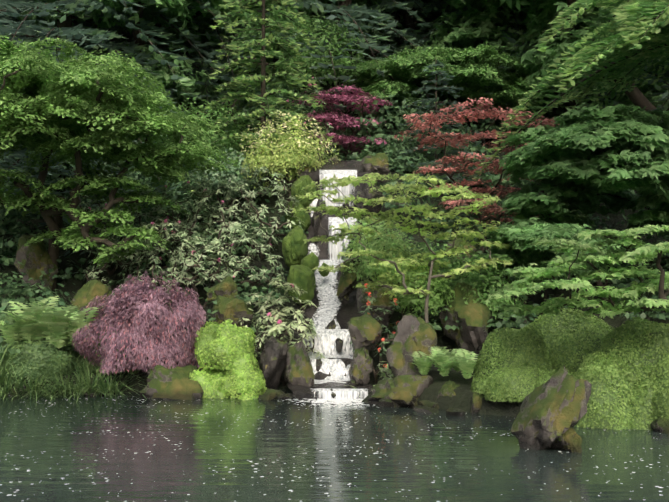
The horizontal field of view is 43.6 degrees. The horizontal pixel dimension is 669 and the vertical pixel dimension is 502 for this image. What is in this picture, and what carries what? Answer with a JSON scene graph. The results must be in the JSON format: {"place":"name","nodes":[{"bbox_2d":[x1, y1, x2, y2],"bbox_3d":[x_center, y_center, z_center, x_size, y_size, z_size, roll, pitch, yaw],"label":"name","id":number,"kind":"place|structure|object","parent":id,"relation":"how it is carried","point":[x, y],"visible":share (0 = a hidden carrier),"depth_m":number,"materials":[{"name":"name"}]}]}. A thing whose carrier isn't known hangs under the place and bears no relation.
{"place":"outdoors","nodes":[
{"label":"outdoors","id":0,"kind":"place"},
{"bbox_2d":[211,295,252,327],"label":"rock","id":1,"kind":"object","parent":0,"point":[236,310],"visible":0.6,"depth_m":14.32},
{"bbox_2d":[0,389,668,501],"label":"pond water","id":2,"kind":"structure","parent":0,"point":[133,447],"depth_m":8.24,"materials":[{"name":"liquid"}]},
{"bbox_2d":[189,364,228,398],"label":"box shrub","id":3,"kind":"object","parent":2,"relation":"in","point":[209,380],"visible":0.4,"depth_m":12.79,"materials":[{"name":"green plant"}]},
{"bbox_2d":[217,352,266,397],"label":"box shrub","id":4,"kind":"object","parent":2,"relation":"in","point":[243,376],"visible":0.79,"depth_m":12.76,"materials":[{"name":"green plant"}]},
{"bbox_2d":[194,319,259,369],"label":"box shrub","id":5,"kind":"object","parent":4,"relation":"on","point":[222,344],"visible":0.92,"depth_m":12.98,"materials":[{"name":"green plant"}]},
{"bbox_2d":[258,388,276,400],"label":"rock","id":6,"kind":"object","parent":2,"relation":"in","point":[268,394],"visible":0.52,"depth_m":12.48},
{"bbox_2d":[260,335,288,390],"bbox_3d":[-1.036,1.872,13.477,0.631,1.032,0.536,2,-4,-43],"label":"rock","id":7,"kind":"object","parent":2,"relation":"in","point":[273,354],"visible":0.9,"depth_m":13.33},
{"bbox_2d":[285,340,314,386],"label":"rock","id":8,"kind":"object","parent":2,"relation":"in","point":[299,370],"visible":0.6,"depth_m":13.17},
{"bbox_2d":[312,388,368,398],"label":"waterfall","id":9,"kind":"structure","parent":2,"relation":"on","point":[325,393],"depth_m":12.56,"materials":[{"name":"liquid"}]},
{"bbox_2d":[413,405,438,412],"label":"shore rock","id":10,"kind":"object","parent":2,"relation":"in","point":[419,408],"visible":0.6,"depth_m":11.25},
{"bbox_2d":[446,408,464,416],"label":"shore rock","id":11,"kind":"object","parent":2,"relation":"in","point":[454,412],"visible":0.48,"depth_m":10.87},
{"bbox_2d":[510,365,591,449],"bbox_3d":[2.253,1.762,8.771,0.713,1.155,0.871,1,-3,-28],"label":"pond rock","id":12,"kind":"object","parent":2,"relation":"in","point":[553,408],"visible":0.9,"depth_m":8.53,"materials":[{"name":"stone"}]},
{"bbox_2d":[551,427,581,452],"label":"rock","id":13,"kind":"object","parent":2,"relation":"in","point":[570,439],"visible":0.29,"depth_m":8.47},
{"bbox_2d":[648,354,668,420],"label":"azalea shrub","id":14,"kind":"object","parent":2,"relation":"in","point":[660,371],"visible":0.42,"depth_m":9.82,"materials":[{"name":"green plant"}]},
{"bbox_2d":[650,416,668,433],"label":"rock","id":15,"kind":"object","parent":2,"relation":"in","point":[660,424],"visible":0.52,"depth_m":9.62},
{"bbox_2d":[0,29,668,416],"bbox_3d":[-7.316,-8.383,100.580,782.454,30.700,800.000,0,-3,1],"label":"ground","id":16,"kind":"structure","parent":0,"point":[462,397],"depth_m":17.92,"materials":[{"name":"plant"}]},
{"bbox_2d":[0,307,44,370],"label":"fern","id":17,"kind":"object","parent":16,"relation":"on","point":[7,318],"depth_m":13.91,"materials":[{"name":"green plant"}]},
{"bbox_2d":[14,234,58,289],"bbox_3d":[-6.265,0.308,17.509,0.741,1.308,1.089,-2,-3,38],"label":"rock","id":18,"kind":"object","parent":16,"relation":"on","point":[33,258],"visible":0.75,"depth_m":17.17,"materials":[{"name":"stone"}]},
{"bbox_2d":[3,338,74,384],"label":"azalea shrub","id":19,"kind":"object","parent":16,"relation":"on","point":[43,352],"visible":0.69,"depth_m":13.33,"materials":[{"name":"green plant"}]},
{"bbox_2d":[0,336,145,400],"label":"grass","id":20,"kind":"structure","parent":16,"relation":"on","point":[34,388],"depth_m":13.02,"materials":[{"name":"green plant"}]},
{"bbox_2d":[63,304,84,364],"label":"fern","id":21,"kind":"object","parent":16,"relation":"on","point":[71,351],"depth_m":14.28,"materials":[{"name":"green plant"}]},
{"bbox_2d":[71,279,111,311],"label":"rock","id":22,"kind":"object","parent":16,"relation":"on","point":[87,292],"visible":0.6,"depth_m":15.32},
{"bbox_2d":[76,321,131,372],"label":"azalea shrub","id":23,"kind":"object","parent":16,"relation":"on","point":[99,344],"visible":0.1,"depth_m":13.89,"materials":[{"name":"green plant"}]},
{"bbox_2d":[63,186,148,274],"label":"rhododendron shrub","id":24,"kind":"object","parent":16,"relation":"on","point":[87,206],"visible":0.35,"depth_m":18.14,"materials":[{"name":"green plant"}]},
{"bbox_2d":[0,0,235,277],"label":"fir tree","id":25,"kind":"object","parent":16,"relation":"on","point":[66,30],"visible":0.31,"depth_m":21.92,"materials":[{"name":"green plant"}]},
{"bbox_2d":[0,33,239,290],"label":"maple tree","id":26,"kind":"object","parent":16,"relation":"on","point":[87,118],"visible":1,"depth_m":15.80,"materials":[{"name":"green plant"}]},
{"bbox_2d":[83,227,171,296],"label":"rhododendron shrub","id":27,"kind":"object","parent":16,"relation":"on","point":[94,273],"visible":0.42,"depth_m":16.66,"materials":[{"name":"green plant"}]},
{"bbox_2d":[16,0,249,136],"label":"tree","id":28,"kind":"object","parent":16,"relation":"on","point":[180,11],"visible":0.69,"depth_m":23.80,"materials":[{"name":"green plant"}]},
{"bbox_2d":[90,158,177,197],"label":"shrub","id":29,"kind":"object","parent":16,"relation":"on","point":[134,175],"visible":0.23,"depth_m":20.86,"materials":[{"name":"green plant"}]},
{"bbox_2d":[72,271,216,375],"bbox_3d":[-3.006,1.180,13.897,2.440,1.682,2.226,0,-3,1],"label":"laceleaf tree","id":30,"kind":"object","parent":16,"relation":"on","point":[159,343],"visible":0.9,"depth_m":13.24,"materials":[{"name":"pink plant"}]},
{"bbox_2d":[94,185,197,275],"bbox_3d":[-3.957,-0.304,17.661,2.155,2.180,2.012,0,-3,1],"label":"rhododendron shrub","id":31,"kind":"object","parent":16,"relation":"on","point":[159,210],"visible":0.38,"depth_m":17.26,"materials":[{"name":"green plant"}]},
{"bbox_2d":[29,6,287,136],"bbox_3d":[-4.864,-11.687,27.776,9.922,21.051,10.784,-2,-3,36],"label":"fir tree","id":32,"kind":"object","parent":16,"relation":"on","point":[226,77],"visible":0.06,"depth_m":24.80,"materials":[{"name":"green plant"}]},
{"bbox_2d":[120,219,210,292],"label":"rhododendron shrub","id":33,"kind":"object","parent":16,"relation":"on","point":[154,265],"visible":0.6,"depth_m":16.36,"materials":[{"name":"green plant"}]},
{"bbox_2d":[140,364,203,399],"bbox_3d":[-2.451,2.157,12.922,0.962,0.864,0.948,0,-3,1],"label":"rock","id":34,"kind":"object","parent":16,"relation":"on","point":[174,383],"visible":0.56,"depth_m":12.66,"materials":[{"name":"stone"}]},
{"bbox_2d":[127,167,220,230],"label":"shrub","id":35,"kind":"object","parent":16,"relation":"on","point":[181,215],"visible":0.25,"depth_m":20.06,"materials":[{"name":"green plant"}]},
{"bbox_2d":[144,173,232,265],"bbox_3d":[-3.111,-0.549,17.925,2.021,2.251,1.812,0,-3,1],"label":"rhododendron shrub","id":36,"kind":"object","parent":16,"relation":"on","point":[189,187],"visible":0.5,"depth_m":17.72,"materials":[{"name":"green plant"}]},
{"bbox_2d":[162,228,245,308],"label":"rhododendron shrub","id":37,"kind":"object","parent":16,"relation":"on","point":[180,278],"visible":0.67,"depth_m":16.11,"materials":[{"name":"green plant"}]},
{"bbox_2d":[154,96,258,188],"bbox_3d":[-3.333,-2.437,21.484,2.631,2.968,2.525,1,-3,-26],"label":"shrub","id":38,"kind":"object","parent":16,"relation":"on","point":[219,144],"visible":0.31,"depth_m":21.01,"materials":[{"name":"green plant"}]},
{"bbox_2d":[206,276,237,303],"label":"rock","id":39,"kind":"object","parent":16,"relation":"on","point":[226,287],"visible":0.73,"depth_m":15.03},
{"bbox_2d":[174,175,270,275],"bbox_3d":[-2.329,-0.505,17.459,2.072,2.203,1.780,0,-3,1],"label":"rhododendron shrub","id":40,"kind":"object","parent":16,"relation":"on","point":[198,208],"visible":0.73,"depth_m":17.36,"materials":[{"name":"green plant"}]},
{"bbox_2d":[190,147,265,218],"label":"shrub","id":41,"kind":"object","parent":16,"relation":"on","point":[233,173],"visible":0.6,"depth_m":19.59,"materials":[{"name":"green plant"}]},
{"bbox_2d":[0,222,479,396],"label":"fern","id":42,"kind":"object","parent":16,"relation":"on","point":[59,327],"visible":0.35,"depth_m":13.50,"materials":[{"name":"green plant"}]},
{"bbox_2d":[155,0,329,137],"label":"tree","id":43,"kind":"object","parent":16,"relation":"on","point":[306,15],"visible":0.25,"depth_m":25.84,"materials":[{"name":"green plant"}]},
{"bbox_2d":[201,220,284,296],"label":"rhododendron shrub","id":44,"kind":"object","parent":16,"relation":"on","point":[242,262],"visible":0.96,"depth_m":15.97,"materials":[{"name":"green plant"}]},
{"bbox_2d":[176,0,338,194],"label":"hemlock tree","id":45,"kind":"object","parent":16,"relation":"on","point":[253,81],"visible":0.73,"depth_m":21.15,"materials":[{"name":"green plant"}]},
{"bbox_2d":[218,166,302,260],"bbox_3d":[-1.516,-0.784,17.676,1.831,2.018,1.633,0,-3,1],"label":"rhododendron shrub","id":46,"kind":"object","parent":16,"relation":"on","point":[253,193],"visible":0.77,"depth_m":17.45,"materials":[{"name":"green plant"}]},
{"bbox_2d":[239,293,296,347],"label":"shrub","id":47,"kind":"object","parent":16,"relation":"on","point":[270,302],"visible":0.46,"depth_m":14.40,"materials":[{"name":"green plant"}]},
{"bbox_2d":[254,276,324,385],"bbox_3d":[-0.828,1.336,14.026,1.415,1.850,1.271,0,-3,1],"label":"rhododendron bush","id":48,"kind":"object","parent":16,"relation":"on","point":[280,326],"visible":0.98,"depth_m":13.88,"materials":[{"name":"green plant"}]},
{"bbox_2d":[239,109,340,202],"bbox_3d":[-1.034,-2.220,19.588,2.438,2.212,2.011,0,-3,1],"label":"yellow shrub","id":49,"kind":"object","parent":16,"relation":"on","point":[285,163],"visible":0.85,"depth_m":19.20,"materials":[{"name":"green plant"}]},
{"bbox_2d":[279,76,334,159],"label":"shrub","id":50,"kind":"object","parent":16,"relation":"on","point":[314,91],"visible":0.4,"depth_m":22.17,"materials":[{"name":"green plant"}]},
{"bbox_2d":[183,0,447,121],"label":"fir tree","id":51,"kind":"object","parent":16,"relation":"on","point":[371,44],"visible":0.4,"depth_m":24.89,"materials":[{"name":"green plant"}]},
{"bbox_2d":[312,198,325,245],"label":"rock","id":52,"kind":"object","parent":16,"relation":"on","point":[315,221],"visible":0.31,"depth_m":17.88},
{"bbox_2d":[277,13,364,154],"bbox_3d":[-0.424,-4.342,24.900,2.657,5.292,2.335,0,-3,1],"label":"tree","id":53,"kind":"object","parent":16,"relation":"on","point":[330,71],"visible":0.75,"depth_m":24.64,"materials":[{"name":"green plant"}]},
{"bbox_2d":[287,160,373,398],"bbox_3d":[0.042,0.137,16.180,1.893,4.897,7.053,0,-3,1],"label":"rock face","id":54,"kind":"object","parent":16,"relation":"on","point":[344,316],"visible":0.21,"depth_m":16.11},
{"bbox_2d":[282,225,307,267],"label":"rock","id":55,"kind":"object","parent":54,"relation":"on","point":[294,248],"visible":0.83,"depth_m":16.90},
{"bbox_2d":[284,201,310,230],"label":"rock","id":56,"kind":"object","parent":54,"relation":"on","point":[303,217],"visible":0.67,"depth_m":17.70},
{"bbox_2d":[287,264,315,304],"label":"rock","id":57,"kind":"object","parent":54,"relation":"on","point":[302,277],"visible":0.75,"depth_m":15.74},
{"bbox_2d":[291,175,316,210],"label":"rock","id":58,"kind":"object","parent":54,"relation":"on","point":[300,183],"visible":0.6,"depth_m":18.30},
{"bbox_2d":[301,252,318,271],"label":"rock","id":59,"kind":"object","parent":54,"relation":"on","point":[310,261],"visible":0.69,"depth_m":16.40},
{"bbox_2d":[312,260,343,328],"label":"waterfall","id":60,"kind":"structure","parent":54,"relation":"on","point":[330,303],"depth_m":16.06,"materials":[{"name":"liquid"}]},
{"bbox_2d":[303,329,353,383],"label":"waterfall","id":61,"kind":"structure","parent":54,"relation":"on","point":[324,343],"depth_m":14.26,"materials":[{"name":"liquid"}]},
{"bbox_2d":[319,170,356,205],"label":"waterfall","id":62,"kind":"structure","parent":54,"relation":"on","point":[344,190],"depth_m":18.73,"materials":[{"name":"liquid"}]},
{"bbox_2d":[327,217,357,259],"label":"waterfall","id":63,"kind":"structure","parent":54,"relation":"on","point":[334,248],"depth_m":17.68,"materials":[{"name":"liquid"}]},
{"bbox_2d":[338,294,348,306],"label":"rock","id":64,"kind":"object","parent":54,"relation":"on","point":[344,300],"visible":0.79,"depth_m":15.84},
{"bbox_2d":[336,261,360,296],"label":"rock","id":65,"kind":"object","parent":64,"relation":"on","point":[348,281],"visible":0.71,"depth_m":15.63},
{"bbox_2d":[349,347,372,384],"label":"rock","id":66,"kind":"object","parent":54,"relation":"on","point":[361,367],"visible":0.96,"depth_m":13.09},
{"bbox_2d":[356,279,394,326],"bbox_3d":[0.758,0.926,14.946,0.750,0.857,0.591,-2,-3,32],"label":"rock","id":67,"kind":"object","parent":54,"relation":"on","point":[383,301],"visible":0.69,"depth_m":14.77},
{"bbox_2d":[361,153,389,182],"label":"rock","id":68,"kind":"object","parent":54,"relation":"on","point":[378,163],"visible":0.81,"depth_m":19.13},
{"bbox_2d":[0,0,668,353],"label":"undergrowth shrub","id":69,"kind":"object","parent":16,"relation":"on","point":[11,216],"visible":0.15,"depth_m":19.51,"materials":[{"name":"green plant"}]},
{"bbox_2d":[287,84,391,160],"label":"purple maple tree","id":70,"kind":"object","parent":16,"relation":"on","point":[332,116],"visible":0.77,"depth_m":22.87,"materials":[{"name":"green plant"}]},
{"bbox_2d":[323,0,385,56],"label":"tree","id":71,"kind":"object","parent":16,"relation":"on","point":[346,2],"visible":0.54,"depth_m":27.07,"materials":[{"name":"green plant"}]},
{"bbox_2d":[353,179,382,225],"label":"rock","id":72,"kind":"object","parent":16,"relation":"on","point":[362,190],"visible":0.42,"depth_m":18.05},
{"bbox_2d":[341,214,404,280],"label":"shrub","id":73,"kind":"object","parent":16,"relation":"on","point":[379,228],"visible":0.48,"depth_m":16.13,"materials":[{"name":"green plant"}]},
{"bbox_2d":[349,283,400,383],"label":"flowering plant","id":74,"kind":"object","parent":16,"relation":"on","point":[370,300],"visible":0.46,"depth_m":13.99,"materials":[{"name":"green plant"}]},
{"bbox_2d":[343,230,428,338],"bbox_3d":[0.950,0.617,15.513,1.672,2.074,1.609,0,-3,1],"label":"shrub","id":75,"kind":"object","parent":16,"relation":"on","point":[366,271],"visible":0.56,"depth_m":15.28,"materials":[{"name":"green plant"}]},
{"bbox_2d":[378,399,399,406],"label":"shore rock","id":76,"kind":"object","parent":16,"relation":"on","point":[385,403],"visible":0.38,"depth_m":11.69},
{"bbox_2d":[356,136,432,175],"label":"shrub","id":77,"kind":"object","parent":16,"relation":"on","point":[395,160],"visible":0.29,"depth_m":21.89,"materials":[{"name":"green plant"}]},
{"bbox_2d":[367,375,433,407],"bbox_3d":[0.942,2.134,12.030,0.796,0.762,0.909,3,-4,-45],"label":"rock","id":78,"kind":"object","parent":16,"relation":"on","point":[404,390],"visible":0.65,"depth_m":11.73,"materials":[{"name":"stone"}]},
{"bbox_2d":[291,172,512,366],"bbox_3d":[1.183,0.300,14.215,3.927,3.229,2.128,0,-3,1],"label":"japanese maple","id":79,"kind":"object","parent":16,"relation":"on","point":[371,182],"visible":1,"depth_m":14.16,"materials":[{"name":"green plant"}]},
{"bbox_2d":[369,245,441,317],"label":"shrub","id":80,"kind":"object","parent":16,"relation":"on","point":[384,276],"visible":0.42,"depth_m":14.95,"materials":[{"name":"green plant"}]},
{"bbox_2d":[374,0,448,51],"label":"tree","id":81,"kind":"object","parent":16,"relation":"on","point":[409,20],"visible":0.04,"depth_m":29.13,"materials":[{"name":"green plant"}]},
{"bbox_2d":[327,0,497,83],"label":"fir tree","id":82,"kind":"object","parent":16,"relation":"on","point":[393,6],"visible":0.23,"depth_m":27.68,"materials":[{"name":"green plant"}]},
{"bbox_2d":[389,266,454,324],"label":"shrub","id":83,"kind":"object","parent":16,"relation":"on","point":[416,300],"visible":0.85,"depth_m":14.31,"materials":[{"name":"green plant"}]},
{"bbox_2d":[390,60,498,187],"bbox_3d":[2.741,-3.311,22.158,3.099,3.719,3.404,-1,-3,13],"label":"fir tree","id":84,"kind":"object","parent":16,"relation":"on","point":[439,80],"visible":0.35,"depth_m":21.98,"materials":[{"name":"green plant"}]},
{"bbox_2d":[346,40,549,119],"bbox_3d":[3.259,-4.899,25.214,5.831,2.674,5.372,2,-3,-39],"label":"maple tree","id":85,"kind":"object","parent":16,"relation":"on","point":[405,66],"visible":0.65,"depth_m":24.21,"materials":[{"name":"green plant"}]},
{"bbox_2d":[436,380,459,400],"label":"rock","id":86,"kind":"object","parent":16,"relation":"on","point":[448,388],"visible":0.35,"depth_m":11.52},
{"bbox_2d":[407,239,493,295],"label":"shrub","id":87,"kind":"object","parent":16,"relation":"on","point":[455,258],"visible":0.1,"depth_m":16.17,"materials":[{"name":"green plant"}]},
{"bbox_2d":[447,238,476,264],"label":"shrub","id":88,"kind":"object","parent":16,"relation":"on","point":[456,242],"visible":0.29,"depth_m":17.26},
{"bbox_2d":[440,278,492,354],"bbox_3d":[2.281,1.150,14.511,0.925,1.373,1.200,-1,-3,12],"label":"rock","id":89,"kind":"object","parent":16,"relation":"on","point":[472,317],"visible":0.83,"depth_m":14.25,"materials":[{"name":"stone"}]},
{"bbox_2d":[394,97,559,250],"bbox_3d":[3.623,-1.476,18.557,4.420,3.368,2.629,1,-3,-14],"label":"red maple tree","id":90,"kind":"object","parent":16,"relation":"on","point":[461,138],"visible":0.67,"depth_m":18.53,"materials":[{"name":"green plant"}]},
{"bbox_2d":[470,389,484,413],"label":"rock","id":91,"kind":"object","parent":16,"relation":"on","point":[477,397],"visible":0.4,"depth_m":11.10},
{"bbox_2d":[470,375,487,393],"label":"azalea shrub","id":92,"kind":"object","parent":16,"relation":"on","point":[479,384],"visible":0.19,"depth_m":11.25,"materials":[{"name":"green plant"}]},
{"bbox_2d":[439,254,526,331],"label":"shrub","id":93,"kind":"object","parent":16,"relation":"on","point":[490,278],"visible":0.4,"depth_m":14.58,"materials":[{"name":"green plant"}]},
{"bbox_2d":[435,0,539,124],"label":"tree","id":94,"kind":"object","parent":16,"relation":"on","point":[487,17],"visible":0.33,"depth_m":26.83,"materials":[{"name":"green plant"}]},
{"bbox_2d":[473,324,557,380],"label":"azalea shrub","id":95,"kind":"object","parent":16,"relation":"on","point":[507,347],"visible":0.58,"depth_m":11.29,"materials":[{"name":"green plant"}]},
{"bbox_2d":[484,363,548,402],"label":"azalea shrub","id":96,"kind":"object","parent":16,"relation":"on","point":[517,383],"visible":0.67,"depth_m":10.83,"materials":[{"name":"green plant"}]},
{"bbox_2d":[390,0,652,160],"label":"fir tree","id":97,"kind":"object","parent":16,"relation":"on","point":[469,7],"visible":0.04,"depth_m":26.54,"materials":[{"name":"green plant"}]},
{"bbox_2d":[487,216,578,317],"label":"tree","id":98,"kind":"object","parent":16,"relation":"on","point":[520,256],"visible":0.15,"depth_m":15.30,"materials":[{"name":"green plant"}]},
{"bbox_2d":[425,0,644,112],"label":"tree","id":99,"kind":"object","parent":16,"relation":"on","point":[466,35],"visible":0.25,"depth_m":25.76,"materials":[{"name":"green plant"}]},
{"bbox_2d":[472,217,622,323],"bbox_3d":[3.689,0.504,14.755,2.320,2.327,2.811,0,-3,1],"label":"vine maple","id":100,"kind":"object","parent":16,"relation":"on","point":[521,235],"visible":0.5,"depth_m":14.32,"materials":[{"name":"green plant"}]},
{"bbox_2d":[528,372,575,394],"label":"azalea shrub","id":101,"kind":"object","parent":16,"relation":"on","point":[543,379],"visible":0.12,"depth_m":10.67,"materials":[{"name":"green plant"}]},
{"bbox_2d":[473,0,668,180],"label":"hemlock tree","id":102,"kind":"object","parent":16,"relation":"on","point":[643,20],"visible":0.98,"depth_m":16.31,"materials":[{"name":"green plant"}]},
{"bbox_2d":[529,308,612,373],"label":"azalea shrub","id":103,"kind":"object","parent":16,"relation":"on","point":[573,339],"visible":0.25,"depth_m":11.78,"materials":[{"name":"green plant"}]},
{"bbox_2d":[485,224,668,318],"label":"maple tree","id":104,"kind":"object","parent":16,"relation":"on","point":[660,284],"visible":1,"depth_m":10.25,"materials":[{"name":"green plant"}]},
{"bbox_2d":[486,27,668,130],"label":"fir tree","id":105,"kind":"object","parent":16,"relation":"on","point":[665,94],"visible":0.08,"depth_m":24.78,"materials":[{"name":"green plant"}]},
{"bbox_2d":[498,102,668,299],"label":"vine maple","id":106,"kind":"object","parent":16,"relation":"on","point":[610,154],"visible":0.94,"depth_m":15.31,"materials":[{"name":"green plant"}]},
{"bbox_2d":[522,0,668,126],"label":"tree","id":107,"kind":"object","parent":16,"relation":"on","point":[636,96],"visible":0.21,"depth_m":23.94,"materials":[{"name":"green plant"}]},
{"bbox_2d":[574,351,639,429],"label":"azalea shrub","id":108,"kind":"object","parent":16,"relation":"on","point":[611,379],"visible":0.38,"depth_m":9.96,"materials":[{"name":"green plant"}]},
{"bbox_2d":[595,317,668,382],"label":"azalea shrub","id":109,"kind":"object","parent":16,"relation":"on","point":[641,349],"visible":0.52,"depth_m":10.63,"materials":[{"name":"green plant"}]},
{"bbox_2d":[600,1,668,188],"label":"fir tree","id":110,"kind":"object","parent":16,"relation":"on","point":[661,107],"visible":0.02,"depth_m":24.18,"materials":[{"name":"green plant"}]},
{"bbox_2d":[627,374,657,429],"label":"azalea shrub","id":111,"kind":"object","parent":16,"relation":"on","point":[641,397],"visible":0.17,"depth_m":9.87,"materials":[{"name":"green plant"}]},
{"bbox_2d":[347,314,382,353],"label":"rock","id":112,"kind":"object","parent":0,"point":[365,331],"visible":1,"depth_m":13.48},
{"bbox_2d":[386,313,436,376],"bbox_3d":[1.159,1.587,12.830,0.771,1.293,1.074,0,-3,0],"label":"rock","id":113,"kind":"object","parent":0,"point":[413,333],"visible":0.75,"depth_m":12.48,"materials":[{"name":"stone"}]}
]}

